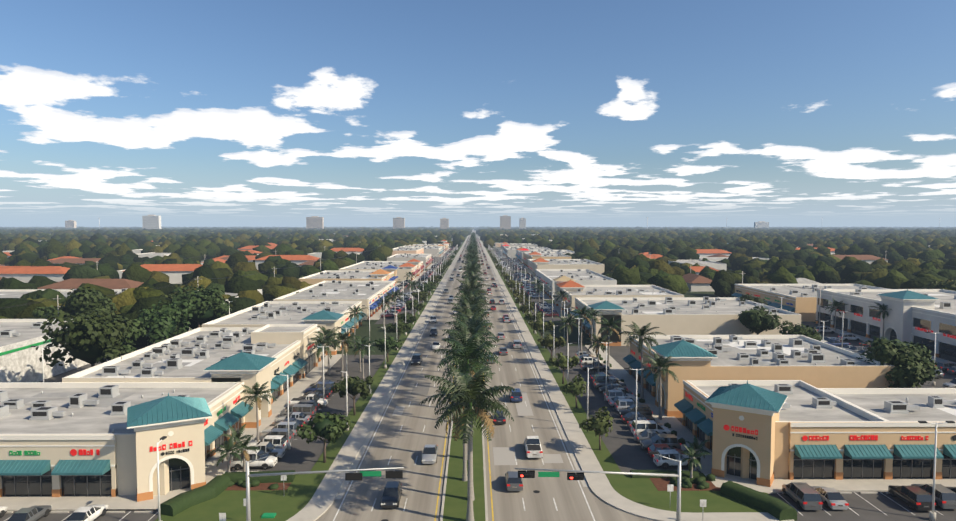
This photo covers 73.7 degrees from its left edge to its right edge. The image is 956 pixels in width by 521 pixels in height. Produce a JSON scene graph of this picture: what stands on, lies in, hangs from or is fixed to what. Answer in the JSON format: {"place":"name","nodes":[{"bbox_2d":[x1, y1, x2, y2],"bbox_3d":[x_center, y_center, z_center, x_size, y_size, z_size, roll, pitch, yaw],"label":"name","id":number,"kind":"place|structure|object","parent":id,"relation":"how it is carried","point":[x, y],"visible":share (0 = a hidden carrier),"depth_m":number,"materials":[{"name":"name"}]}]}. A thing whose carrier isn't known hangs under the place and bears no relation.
{"place":"outdoors","nodes":[
{"label":"outdoors","id":0,"kind":"place"},
{"bbox_2d":[5,236,815,354],"bbox_3d":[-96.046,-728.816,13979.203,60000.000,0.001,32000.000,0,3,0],"label":"ground","id":1,"kind":"structure","parent":0,"point":[376,332],"depth_m":169.11,"materials":[{"name":"green plant"}]},
{"bbox_2d":[0,319,88,381],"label":"box store","id":2,"kind":"structure","parent":1,"relation":"on","point":[20,356],"depth_m":115.85,"materials":[{"name":"beige paint"}]},
{"bbox_2d":[0,288,261,330],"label":"houses","id":3,"kind":"structure","parent":1,"relation":"on","point":[11,293],"depth_m":210.06,"materials":[{"name":"beige paint"}]},
{"bbox_2d":[273,280,398,319],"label":"building","id":4,"kind":"structure","parent":1,"relation":"on","point":[366,293],"depth_m":214.93,"materials":[{"name":"beige paint"}]},
{"bbox_2d":[299,265,397,284],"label":"building","id":5,"kind":"structure","parent":1,"relation":"on","point":[388,273],"depth_m":285.69,"materials":[{"name":"beige paint"}]},
{"bbox_2d":[339,259,423,280],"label":"building","id":6,"kind":"structure","parent":1,"relation":"on","point":[404,267],"depth_m":349.88,"materials":[{"name":"beige paint"}]},
{"bbox_2d":[392,247,424,254],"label":"building","id":7,"kind":"structure","parent":1,"relation":"on","point":[409,250],"depth_m":516.67,"materials":[{"name":"beige"}]},
{"bbox_2d":[387,253,432,268],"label":"building","id":8,"kind":"structure","parent":1,"relation":"on","point":[408,257],"depth_m":425.63,"materials":[{"name":"grey"}]},
{"bbox_2d":[65,215,768,229],"bbox_3d":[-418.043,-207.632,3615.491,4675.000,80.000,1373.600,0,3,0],"label":"high-rise buildings","id":9,"kind":"structure","parent":1,"relation":"on","point":[154,222],"depth_m":3126.20,"materials":[{"name":"grey concrete"}]},
{"bbox_2d":[393,246,442,256],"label":"building","id":10,"kind":"structure","parent":1,"relation":"on","point":[433,251],"depth_m":585.52,"materials":[{"name":"grey"}]},
{"bbox_2d":[0,233,929,291],"bbox_3d":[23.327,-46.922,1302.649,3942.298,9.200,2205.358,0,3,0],"label":"houses","id":11,"kind":"structure","parent":1,"relation":"on","point":[696,282],"depth_m":315.61,"materials":[{"name":"tile"}]},
{"bbox_2d":[0,217,953,325],"bbox_3d":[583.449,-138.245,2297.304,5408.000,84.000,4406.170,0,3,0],"label":"houses","id":12,"kind":"structure","parent":1,"relation":"on","point":[742,273],"depth_m":244.87,"materials":[{"name":"concrete"}]},
{"bbox_2d":[0,226,955,346],"bbox_3d":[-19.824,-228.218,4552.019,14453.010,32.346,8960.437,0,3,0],"label":"tree canopy","id":13,"kind":"object","parent":1,"relation":"on","point":[113,247],"visible":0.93,"depth_m":460.26,"materials":[{"name":"green plant"}]},
{"bbox_2d":[32,305,66,317],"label":"tree","id":14,"kind":"object","parent":13,"relation":"on","point":[47,310],"visible":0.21,"depth_m":152.30,"materials":[{"name":"green plant"}]},
{"bbox_2d":[57,287,116,317],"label":"tree","id":15,"kind":"object","parent":13,"relation":"on","point":[83,300],"visible":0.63,"depth_m":143.69,"materials":[{"name":"green plant"}]},
{"bbox_2d":[171,283,231,327],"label":"tree","id":16,"kind":"object","parent":13,"relation":"on","point":[209,303],"visible":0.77,"depth_m":149.25,"materials":[{"name":"green plant"}]},
{"bbox_2d":[921,279,955,290],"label":"tree","id":17,"kind":"object","parent":13,"relation":"on","point":[932,284],"visible":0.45,"depth_m":198.87,"materials":[{"name":"green plant"}]},
{"bbox_2d":[502,244,550,257],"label":"building","id":18,"kind":"structure","parent":1,"relation":"on","point":[509,251],"depth_m":585.56,"materials":[{"name":"grey"}]},
{"bbox_2d":[515,247,574,262],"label":"building","id":19,"kind":"structure","parent":1,"relation":"on","point":[519,253],"depth_m":520.98,"materials":[{"name":"white concrete"}]},
{"bbox_2d":[521,251,570,266],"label":"building","id":20,"kind":"structure","parent":1,"relation":"on","point":[541,254],"depth_m":421.23,"materials":[{"name":"beige paint"}]},
{"bbox_2d":[526,257,604,277],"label":"building","id":21,"kind":"structure","parent":1,"relation":"on","point":[541,263],"depth_m":329.74,"materials":[{"name":"beige paint"}]},
{"bbox_2d":[533,269,616,299],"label":"building","id":22,"kind":"structure","parent":1,"relation":"on","point":[584,277],"depth_m":266.78,"materials":[{"name":"white"}]},
{"bbox_2d":[552,276,683,316],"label":"building","id":23,"kind":"structure","parent":1,"relation":"on","point":[570,285],"depth_m":211.56,"materials":[{"name":"beige paint"}]},
{"bbox_2d":[570,296,800,345],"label":"building","id":24,"kind":"structure","parent":1,"relation":"on","point":[705,315],"depth_m":150.04,"materials":[{"name":"beige paint"}]},
{"bbox_2d":[732,284,886,320],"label":"commercial building","id":25,"kind":"structure","parent":1,"relation":"on","point":[802,301],"depth_m":208.10,"materials":[{"name":"beige paint"}]},
{"bbox_2d":[816,289,955,362],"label":"shopping plaza building","id":26,"kind":"structure","parent":1,"relation":"on","point":[915,315],"depth_m":148.44,"materials":[{"name":"white paint"}]},
{"bbox_2d":[375,238,560,323],"bbox_3d":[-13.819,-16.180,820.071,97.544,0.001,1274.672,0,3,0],"label":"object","id":27,"kind":"structure","parent":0,"point":[388,320],"depth_m":251.60,"materials":[{"name":"concrete"}]},
{"bbox_2d":[0,230,955,520],"bbox_3d":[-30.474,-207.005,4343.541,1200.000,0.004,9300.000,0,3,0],"label":"roads","id":28,"kind":"structure","parent":0,"point":[418,480],"depth_m":80.86,"materials":[{"name":"grey asphalt"}]},
{"bbox_2d":[8,505,51,520],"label":"car","id":29,"kind":"object","parent":28,"relation":"on","point":[35,513],"visible":1,"depth_m":60.22,"materials":[{"name":"grey paint"}]},
{"bbox_2d":[36,308,134,366],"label":"tree","id":30,"kind":"object","parent":28,"relation":"on","point":[93,338],"visible":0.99,"depth_m":102.00,"materials":[{"name":"green plant"}]},
{"bbox_2d":[66,505,107,520],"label":"car","id":31,"kind":"object","parent":28,"relation":"on","point":[91,513],"visible":1,"depth_m":60.24,"materials":[{"name":"white paint"}]},
{"bbox_2d":[106,319,146,359],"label":"tree","id":32,"kind":"object","parent":28,"relation":"on","point":[138,330],"visible":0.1,"depth_m":118.09,"materials":[{"name":"green plant"}]},
{"bbox_2d":[134,298,194,345],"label":"tree","id":33,"kind":"object","parent":28,"relation":"on","point":[161,325],"visible":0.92,"depth_m":128.42,"materials":[{"name":"green plant"}]},
{"bbox_2d":[222,425,252,448],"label":"palm","id":34,"kind":"object","parent":28,"relation":"on","point":[234,432],"visible":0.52,"depth_m":75.06,"materials":[{"name":"green plant"}]},
{"bbox_2d":[232,435,260,471],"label":"palm","id":35,"kind":"object","parent":28,"relation":"on","point":[244,454],"visible":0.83,"depth_m":72.19,"materials":[{"name":"green plant"}]},
{"bbox_2d":[230,450,276,469],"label":"car","id":36,"kind":"object","parent":28,"relation":"on","point":[263,463],"visible":0.76,"depth_m":73.79,"materials":[{"name":"white paint"}]},
{"bbox_2d":[235,382,279,441],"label":"palm","id":37,"kind":"object","parent":28,"relation":"on","point":[257,392],"visible":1,"depth_m":79.42,"materials":[{"name":"green plant"}]},
{"bbox_2d":[238,442,284,457],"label":"car","id":38,"kind":"object","parent":28,"relation":"on","point":[267,447],"visible":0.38,"depth_m":76.95,"materials":[{"name":"blue paint"}]},
{"bbox_2d":[248,435,287,448],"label":"car","id":39,"kind":"object","parent":28,"relation":"on","point":[281,441],"visible":0.58,"depth_m":79.45,"materials":[{"name":"white paint"}]},
{"bbox_2d":[254,428,293,441],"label":"car","id":40,"kind":"object","parent":28,"relation":"on","point":[279,431],"visible":0.48,"depth_m":82.24,"materials":[{"name":"grey paint"}]},
{"bbox_2d":[261,421,299,435],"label":"car","id":41,"kind":"object","parent":28,"relation":"on","point":[292,425],"visible":0.45,"depth_m":84.98,"materials":[{"name":"grey paint"}]},
{"bbox_2d":[276,412,310,422],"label":"car","id":42,"kind":"object","parent":28,"relation":"on","point":[301,416],"visible":0.62,"depth_m":90.58,"materials":[{"name":"grey paint"}]},
{"bbox_2d":[279,404,315,416],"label":"car","id":43,"kind":"object","parent":28,"relation":"on","point":[308,409],"visible":0.71,"depth_m":93.13,"materials":[{"name":"grey paint"}]},
{"bbox_2d":[289,394,327,407],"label":"car","id":44,"kind":"object","parent":28,"relation":"on","point":[321,401],"visible":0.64,"depth_m":98.77,"materials":[{"name":"white paint"}]},
{"bbox_2d":[306,330,341,379],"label":"palm","id":45,"kind":"object","parent":28,"relation":"on","point":[318,342],"visible":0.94,"depth_m":113.44,"materials":[{"name":"green plant"}]},
{"bbox_2d":[312,326,342,374],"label":"palm","id":46,"kind":"object","parent":28,"relation":"on","point":[325,331],"visible":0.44,"depth_m":120.35,"materials":[{"name":"green plant"}]},
{"bbox_2d":[326,330,358,380],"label":"palm","id":47,"kind":"object","parent":28,"relation":"on","point":[343,339],"visible":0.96,"depth_m":115.36,"materials":[{"name":"green plant"}]},
{"bbox_2d":[347,337,375,378],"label":"palm","id":48,"kind":"object","parent":28,"relation":"on","point":[362,348],"visible":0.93,"depth_m":117.25,"materials":[{"name":"green plant"}]},
{"bbox_2d":[380,481,401,507],"bbox_3d":[-8.861,23.954,65.318,1.790,1.480,4.211,0,3,-1],"label":"car","id":49,"kind":"object","parent":28,"relation":"on","point":[391,494],"visible":1,"depth_m":64.51,"materials":[{"name":"black paint"}]},
{"bbox_2d":[421,444,437,463],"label":"car","id":50,"kind":"object","parent":28,"relation":"on","point":[429,454],"visible":1,"depth_m":76.17,"materials":[{"name":"grey paint"}]},
{"bbox_2d":[219,475,705,520],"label":"road signs","id":51,"kind":"object","parent":28,"relation":"on","point":[222,516],"visible":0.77,"depth_m":61.28,"materials":[{"name":"grey"}]},
{"bbox_2d":[246,451,680,520],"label":"traffic signals","id":52,"kind":"object","parent":28,"relation":"on","point":[526,472],"visible":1,"depth_m":53.96,"materials":[{"name":"grey metal"}]},
{"bbox_2d":[368,246,566,319],"bbox_3d":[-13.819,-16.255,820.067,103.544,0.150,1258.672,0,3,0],"label":"walks","id":53,"kind":"structure","parent":28,"relation":"on","point":[376,316],"depth_m":245.20,"materials":[{"name":"concrete"}]},
{"bbox_2d":[4,242,942,520],"bbox_3d":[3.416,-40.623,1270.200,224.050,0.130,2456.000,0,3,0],"label":"road markings","id":54,"kind":"object","parent":28,"relation":"on","point":[504,456],"visible":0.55,"depth_m":79.77,"materials":[{"name":"white paint"}]},
{"bbox_2d":[226,478,720,490],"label":"mulch beds","id":55,"kind":"object","parent":28,"relation":"on","point":[660,484],"visible":0.5,"depth_m":68.45,"materials":[{"name":"brown soil"}]},
{"bbox_2d":[679,443,709,477],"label":"palm","id":56,"kind":"object","parent":55,"relation":"on","point":[692,460],"visible":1,"depth_m":70.34,"materials":[{"name":"green plant"}]},
{"bbox_2d":[505,471,522,490],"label":"car","id":57,"kind":"object","parent":28,"relation":"on","point":[514,482],"visible":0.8,"depth_m":67.53,"materials":[{"name":"grey paint"}]},
{"bbox_2d":[524,436,542,457],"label":"car","id":58,"kind":"object","parent":28,"relation":"on","point":[532,447],"visible":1,"depth_m":77.81,"materials":[{"name":"white paint"}]},
{"bbox_2d":[553,313,577,353],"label":"palm","id":59,"kind":"object","parent":28,"relation":"on","point":[567,322],"visible":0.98,"depth_m":139.66,"materials":[{"name":"green plant"}]},
{"bbox_2d":[570,306,595,350],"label":"palm","id":60,"kind":"object","parent":28,"relation":"on","point":[583,311],"visible":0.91,"depth_m":142.38,"materials":[{"name":"green plant"}]},
{"bbox_2d":[580,361,609,371],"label":"pickup truck","id":61,"kind":"object","parent":28,"relation":"on","point":[585,367],"visible":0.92,"depth_m":123.51,"materials":[{"name":"grey paint"}]},
{"bbox_2d":[585,334,611,371],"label":"palm","id":62,"kind":"object","parent":28,"relation":"on","point":[598,345],"visible":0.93,"depth_m":120.07,"materials":[{"name":"green plant"}]},
{"bbox_2d":[605,390,635,400],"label":"car","id":63,"kind":"object","parent":28,"relation":"on","point":[610,394],"visible":0.62,"depth_m":101.71,"materials":[{"name":"white paint"}]},
{"bbox_2d":[618,404,652,415],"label":"car","id":64,"kind":"object","parent":28,"relation":"on","point":[644,409],"visible":0.68,"depth_m":93.32,"materials":[{"name":"black paint"}]},
{"bbox_2d":[621,412,655,422],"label":"car","id":65,"kind":"object","parent":28,"relation":"on","point":[629,416],"visible":0.56,"depth_m":90.76,"materials":[{"name":"black paint"}]},
{"bbox_2d":[631,420,670,434],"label":"car","id":66,"kind":"object","parent":28,"relation":"on","point":[642,425],"visible":0.69,"depth_m":85.18,"materials":[{"name":"white paint"}]},
{"bbox_2d":[640,434,680,449],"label":"car","id":67,"kind":"object","parent":28,"relation":"on","point":[672,440],"visible":0.72,"depth_m":79.75,"materials":[{"name":"grey paint"}]},
{"bbox_2d":[653,449,693,468],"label":"car","id":68,"kind":"object","parent":28,"relation":"on","point":[665,463],"visible":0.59,"depth_m":74.04,"materials":[{"name":"white paint"}]},
{"bbox_2d":[683,436,711,470],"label":"palm","id":69,"kind":"object","parent":28,"relation":"on","point":[695,443],"visible":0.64,"depth_m":73.01,"materials":[{"name":"green plant"}]},
{"bbox_2d":[738,305,782,334],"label":"tree","id":70,"kind":"object","parent":28,"relation":"on","point":[758,320],"visible":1,"depth_m":143.64,"materials":[{"name":"green plant"}]},
{"bbox_2d":[779,321,822,340],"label":"tree","id":71,"kind":"object","parent":28,"relation":"on","point":[798,329],"visible":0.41,"depth_m":125.13,"materials":[{"name":"green plant"}]},
{"bbox_2d":[782,482,822,509],"bbox_3d":[33.041,23.801,65.180,1.960,1.800,5.011,0,3,2],"label":"van","id":72,"kind":"object","parent":28,"relation":"on","point":[804,496],"visible":1,"depth_m":63.50,"materials":[{"name":"grey paint"}]},
{"bbox_2d":[811,486,848,509],"bbox_3d":[35.791,23.986,65.193,1.810,1.430,4.611,0,3,1],"label":"car","id":73,"kind":"object","parent":28,"relation":"on","point":[832,498],"visible":0.77,"depth_m":63.79,"materials":[{"name":"grey paint"}]},
{"bbox_2d":[856,336,935,384],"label":"tree","id":74,"kind":"object","parent":28,"relation":"on","point":[869,355],"visible":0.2,"depth_m":99.03,"materials":[{"name":"green plant"}]},
{"bbox_2d":[868,340,940,387],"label":"tree","id":75,"kind":"object","parent":28,"relation":"on","point":[910,370],"visible":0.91,"depth_m":93.32,"materials":[{"name":"green plant"}]},
{"bbox_2d":[888,485,935,510],"bbox_3d":[44.043,23.847,64.885,1.930,1.740,4.761,0,3,1],"label":"car","id":76,"kind":"object","parent":28,"relation":"on","point":[916,497],"visible":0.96,"depth_m":63.51,"materials":[{"name":"black paint"}]},
{"bbox_2d":[911,484,955,508],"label":"car","id":77,"kind":"object","parent":28,"relation":"on","point":[945,497],"visible":0.63,"depth_m":63.45,"materials":[{"name":"grey paint"}]},
{"bbox_2d":[918,421,954,520],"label":"light pole","id":78,"kind":"object","parent":28,"relation":"on","point":[932,515],"visible":1,"depth_m":60.91,"materials":[{"name":"white metal"}]},
{"bbox_2d":[0,235,955,520],"bbox_3d":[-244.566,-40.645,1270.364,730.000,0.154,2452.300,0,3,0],"label":"pavements","id":79,"kind":"structure","parent":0,"point":[308,497],"depth_m":70.32,"materials":[{"name":"concrete"}]},
{"bbox_2d":[0,382,252,501],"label":"building","id":80,"kind":"structure","parent":79,"relation":"on","point":[79,439],"depth_m":67.14,"materials":[{"name":"beige paint"}]},
{"bbox_2d":[157,436,166,520],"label":"light pole","id":81,"kind":"object","parent":79,"relation":"on","point":[161,439],"visible":1,"depth_m":59.08,"materials":[{"name":"white metal"}]},
{"bbox_2d":[62,324,322,427],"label":"building","id":82,"kind":"structure","parent":79,"relation":"on","point":[250,357],"depth_m":104.09,"materials":[{"name":"beige paint"}]},
{"bbox_2d":[207,434,247,471],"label":"palm","id":83,"kind":"object","parent":79,"relation":"on","point":[229,449],"visible":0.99,"depth_m":70.67,"materials":[{"name":"green plant"}]},
{"bbox_2d":[202,301,364,355],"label":"building","id":84,"kind":"structure","parent":79,"relation":"on","point":[327,315],"depth_m":155.21,"materials":[{"name":"beige paint"}]},
{"bbox_2d":[296,412,351,462],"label":"tree","id":85,"kind":"object","parent":79,"relation":"on","point":[332,427],"visible":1,"depth_m":74.78,"materials":[{"name":"green plant"}]},
{"bbox_2d":[330,375,373,414],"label":"tree","id":86,"kind":"object","parent":79,"relation":"on","point":[355,386],"visible":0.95,"depth_m":93.88,"materials":[{"name":"green plant"}]},
{"bbox_2d":[374,336,401,361],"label":"tree","id":87,"kind":"object","parent":79,"relation":"on","point":[380,343],"visible":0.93,"depth_m":130.30,"materials":[{"name":"green plant"}]},
{"bbox_2d":[386,319,410,340],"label":"tree","id":88,"kind":"object","parent":79,"relation":"on","point":[402,327],"visible":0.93,"depth_m":149.15,"materials":[{"name":"green plant"}]},
{"bbox_2d":[438,343,488,385],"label":"palm","id":89,"kind":"object","parent":79,"relation":"on","point":[451,374],"visible":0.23,"depth_m":82.39,"materials":[{"name":"green plant"}]},
{"bbox_2d":[441,327,488,364],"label":"palm","id":90,"kind":"object","parent":79,"relation":"on","point":[462,339],"visible":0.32,"depth_m":90.70,"materials":[{"name":"green plant"}]},
{"bbox_2d":[431,369,501,480],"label":"palm","id":91,"kind":"object","parent":79,"relation":"on","point":[464,477],"visible":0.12,"depth_m":70.06,"materials":[{"name":"green plant"}]},
{"bbox_2d":[433,332,501,459],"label":"palm","id":92,"kind":"object","parent":79,"relation":"on","point":[472,350],"visible":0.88,"depth_m":75.20,"materials":[{"name":"green plant"}]},
{"bbox_2d":[419,365,516,520],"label":"palm","id":93,"kind":"object","parent":79,"relation":"on","point":[466,394],"visible":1,"depth_m":59.39,"materials":[{"name":"green plant"}]},
{"bbox_2d":[450,300,487,323],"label":"palm","id":94,"kind":"object","parent":79,"relation":"on","point":[474,310],"visible":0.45,"depth_m":120.31,"materials":[{"name":"green plant"}]},
{"bbox_2d":[443,312,495,344],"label":"palm","id":95,"kind":"object","parent":79,"relation":"on","point":[471,323],"visible":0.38,"depth_m":102.24,"materials":[{"name":"green plant"}]},
{"bbox_2d":[435,373,504,500],"bbox_3d":[-0.735,18.198,65.755,7.242,12.730,8.186,0,3,1],"label":"palm","id":96,"kind":"object","parent":79,"relation":"on","point":[459,426],"visible":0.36,"depth_m":63.73,"materials":[{"name":"green plant"}]},
{"bbox_2d":[442,321,499,408],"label":"palm","id":97,"kind":"object","parent":79,"relation":"on","point":[478,328],"visible":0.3,"depth_m":96.24,"materials":[{"name":"green plant"}]},
{"bbox_2d":[456,277,489,296],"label":"palm","id":98,"kind":"object","parent":79,"relation":"on","point":[471,287],"visible":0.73,"depth_m":162.41,"materials":[{"name":"green plant"}]},
{"bbox_2d":[455,295,491,318],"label":"palm","id":99,"kind":"object","parent":79,"relation":"on","point":[470,300],"visible":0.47,"depth_m":131.75,"materials":[{"name":"green plant"}]},
{"bbox_2d":[160,354,796,520],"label":"hedges","id":100,"kind":"object","parent":79,"relation":"on","point":[776,508],"visible":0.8,"depth_m":66.16,"materials":[{"name":"green plant"}]},
{"bbox_2d":[528,318,554,345],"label":"tree","id":101,"kind":"object","parent":79,"relation":"on","point":[538,326],"visible":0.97,"depth_m":148.38,"materials":[{"name":"green plant"}]},
{"bbox_2d":[537,333,565,362],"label":"tree","id":102,"kind":"object","parent":79,"relation":"on","point":[549,341],"visible":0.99,"depth_m":129.56,"materials":[{"name":"green plant"}]},
{"bbox_2d":[549,352,578,383],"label":"tree","id":103,"kind":"object","parent":79,"relation":"on","point":[561,362],"visible":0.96,"depth_m":112.20,"materials":[{"name":"green plant"}]},
{"bbox_2d":[560,374,586,407],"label":"tree","id":104,"kind":"object","parent":79,"relation":"on","point":[576,387],"visible":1,"depth_m":97.62,"materials":[{"name":"green plant"}]},
{"bbox_2d":[579,406,613,449],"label":"tree","id":105,"kind":"object","parent":79,"relation":"on","point":[600,424],"visible":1,"depth_m":79.14,"materials":[{"name":"green plant"}]},
{"bbox_2d":[596,317,625,366],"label":"palm","id":106,"kind":"object","parent":79,"relation":"on","point":[609,324],"visible":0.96,"depth_m":125.39,"materials":[{"name":"green plant"}]},
{"bbox_2d":[617,321,666,398],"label":"palm","id":107,"kind":"object","parent":79,"relation":"on","point":[641,334],"visible":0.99,"depth_m":103.53,"materials":[{"name":"green plant"}]},
{"bbox_2d":[641,352,678,419],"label":"palm","id":108,"kind":"object","parent":79,"relation":"on","point":[660,366],"visible":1,"depth_m":91.87,"materials":[{"name":"green plant"}]},
{"bbox_2d":[623,335,894,417],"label":"building","id":109,"kind":"structure","parent":79,"relation":"on","point":[815,363],"depth_m":96.77,"materials":[{"name":"beige paint"}]},
{"bbox_2d":[674,380,955,486],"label":"building","id":110,"kind":"structure","parent":79,"relation":"on","point":[764,432],"depth_m":70.88,"materials":[{"name":"beige paint"}]},
{"bbox_2d":[0,0,955,226],"label":"sky","id":111,"kind":"structure","parent":0,"point":[186,113],"materials":[{"name":"blue"}]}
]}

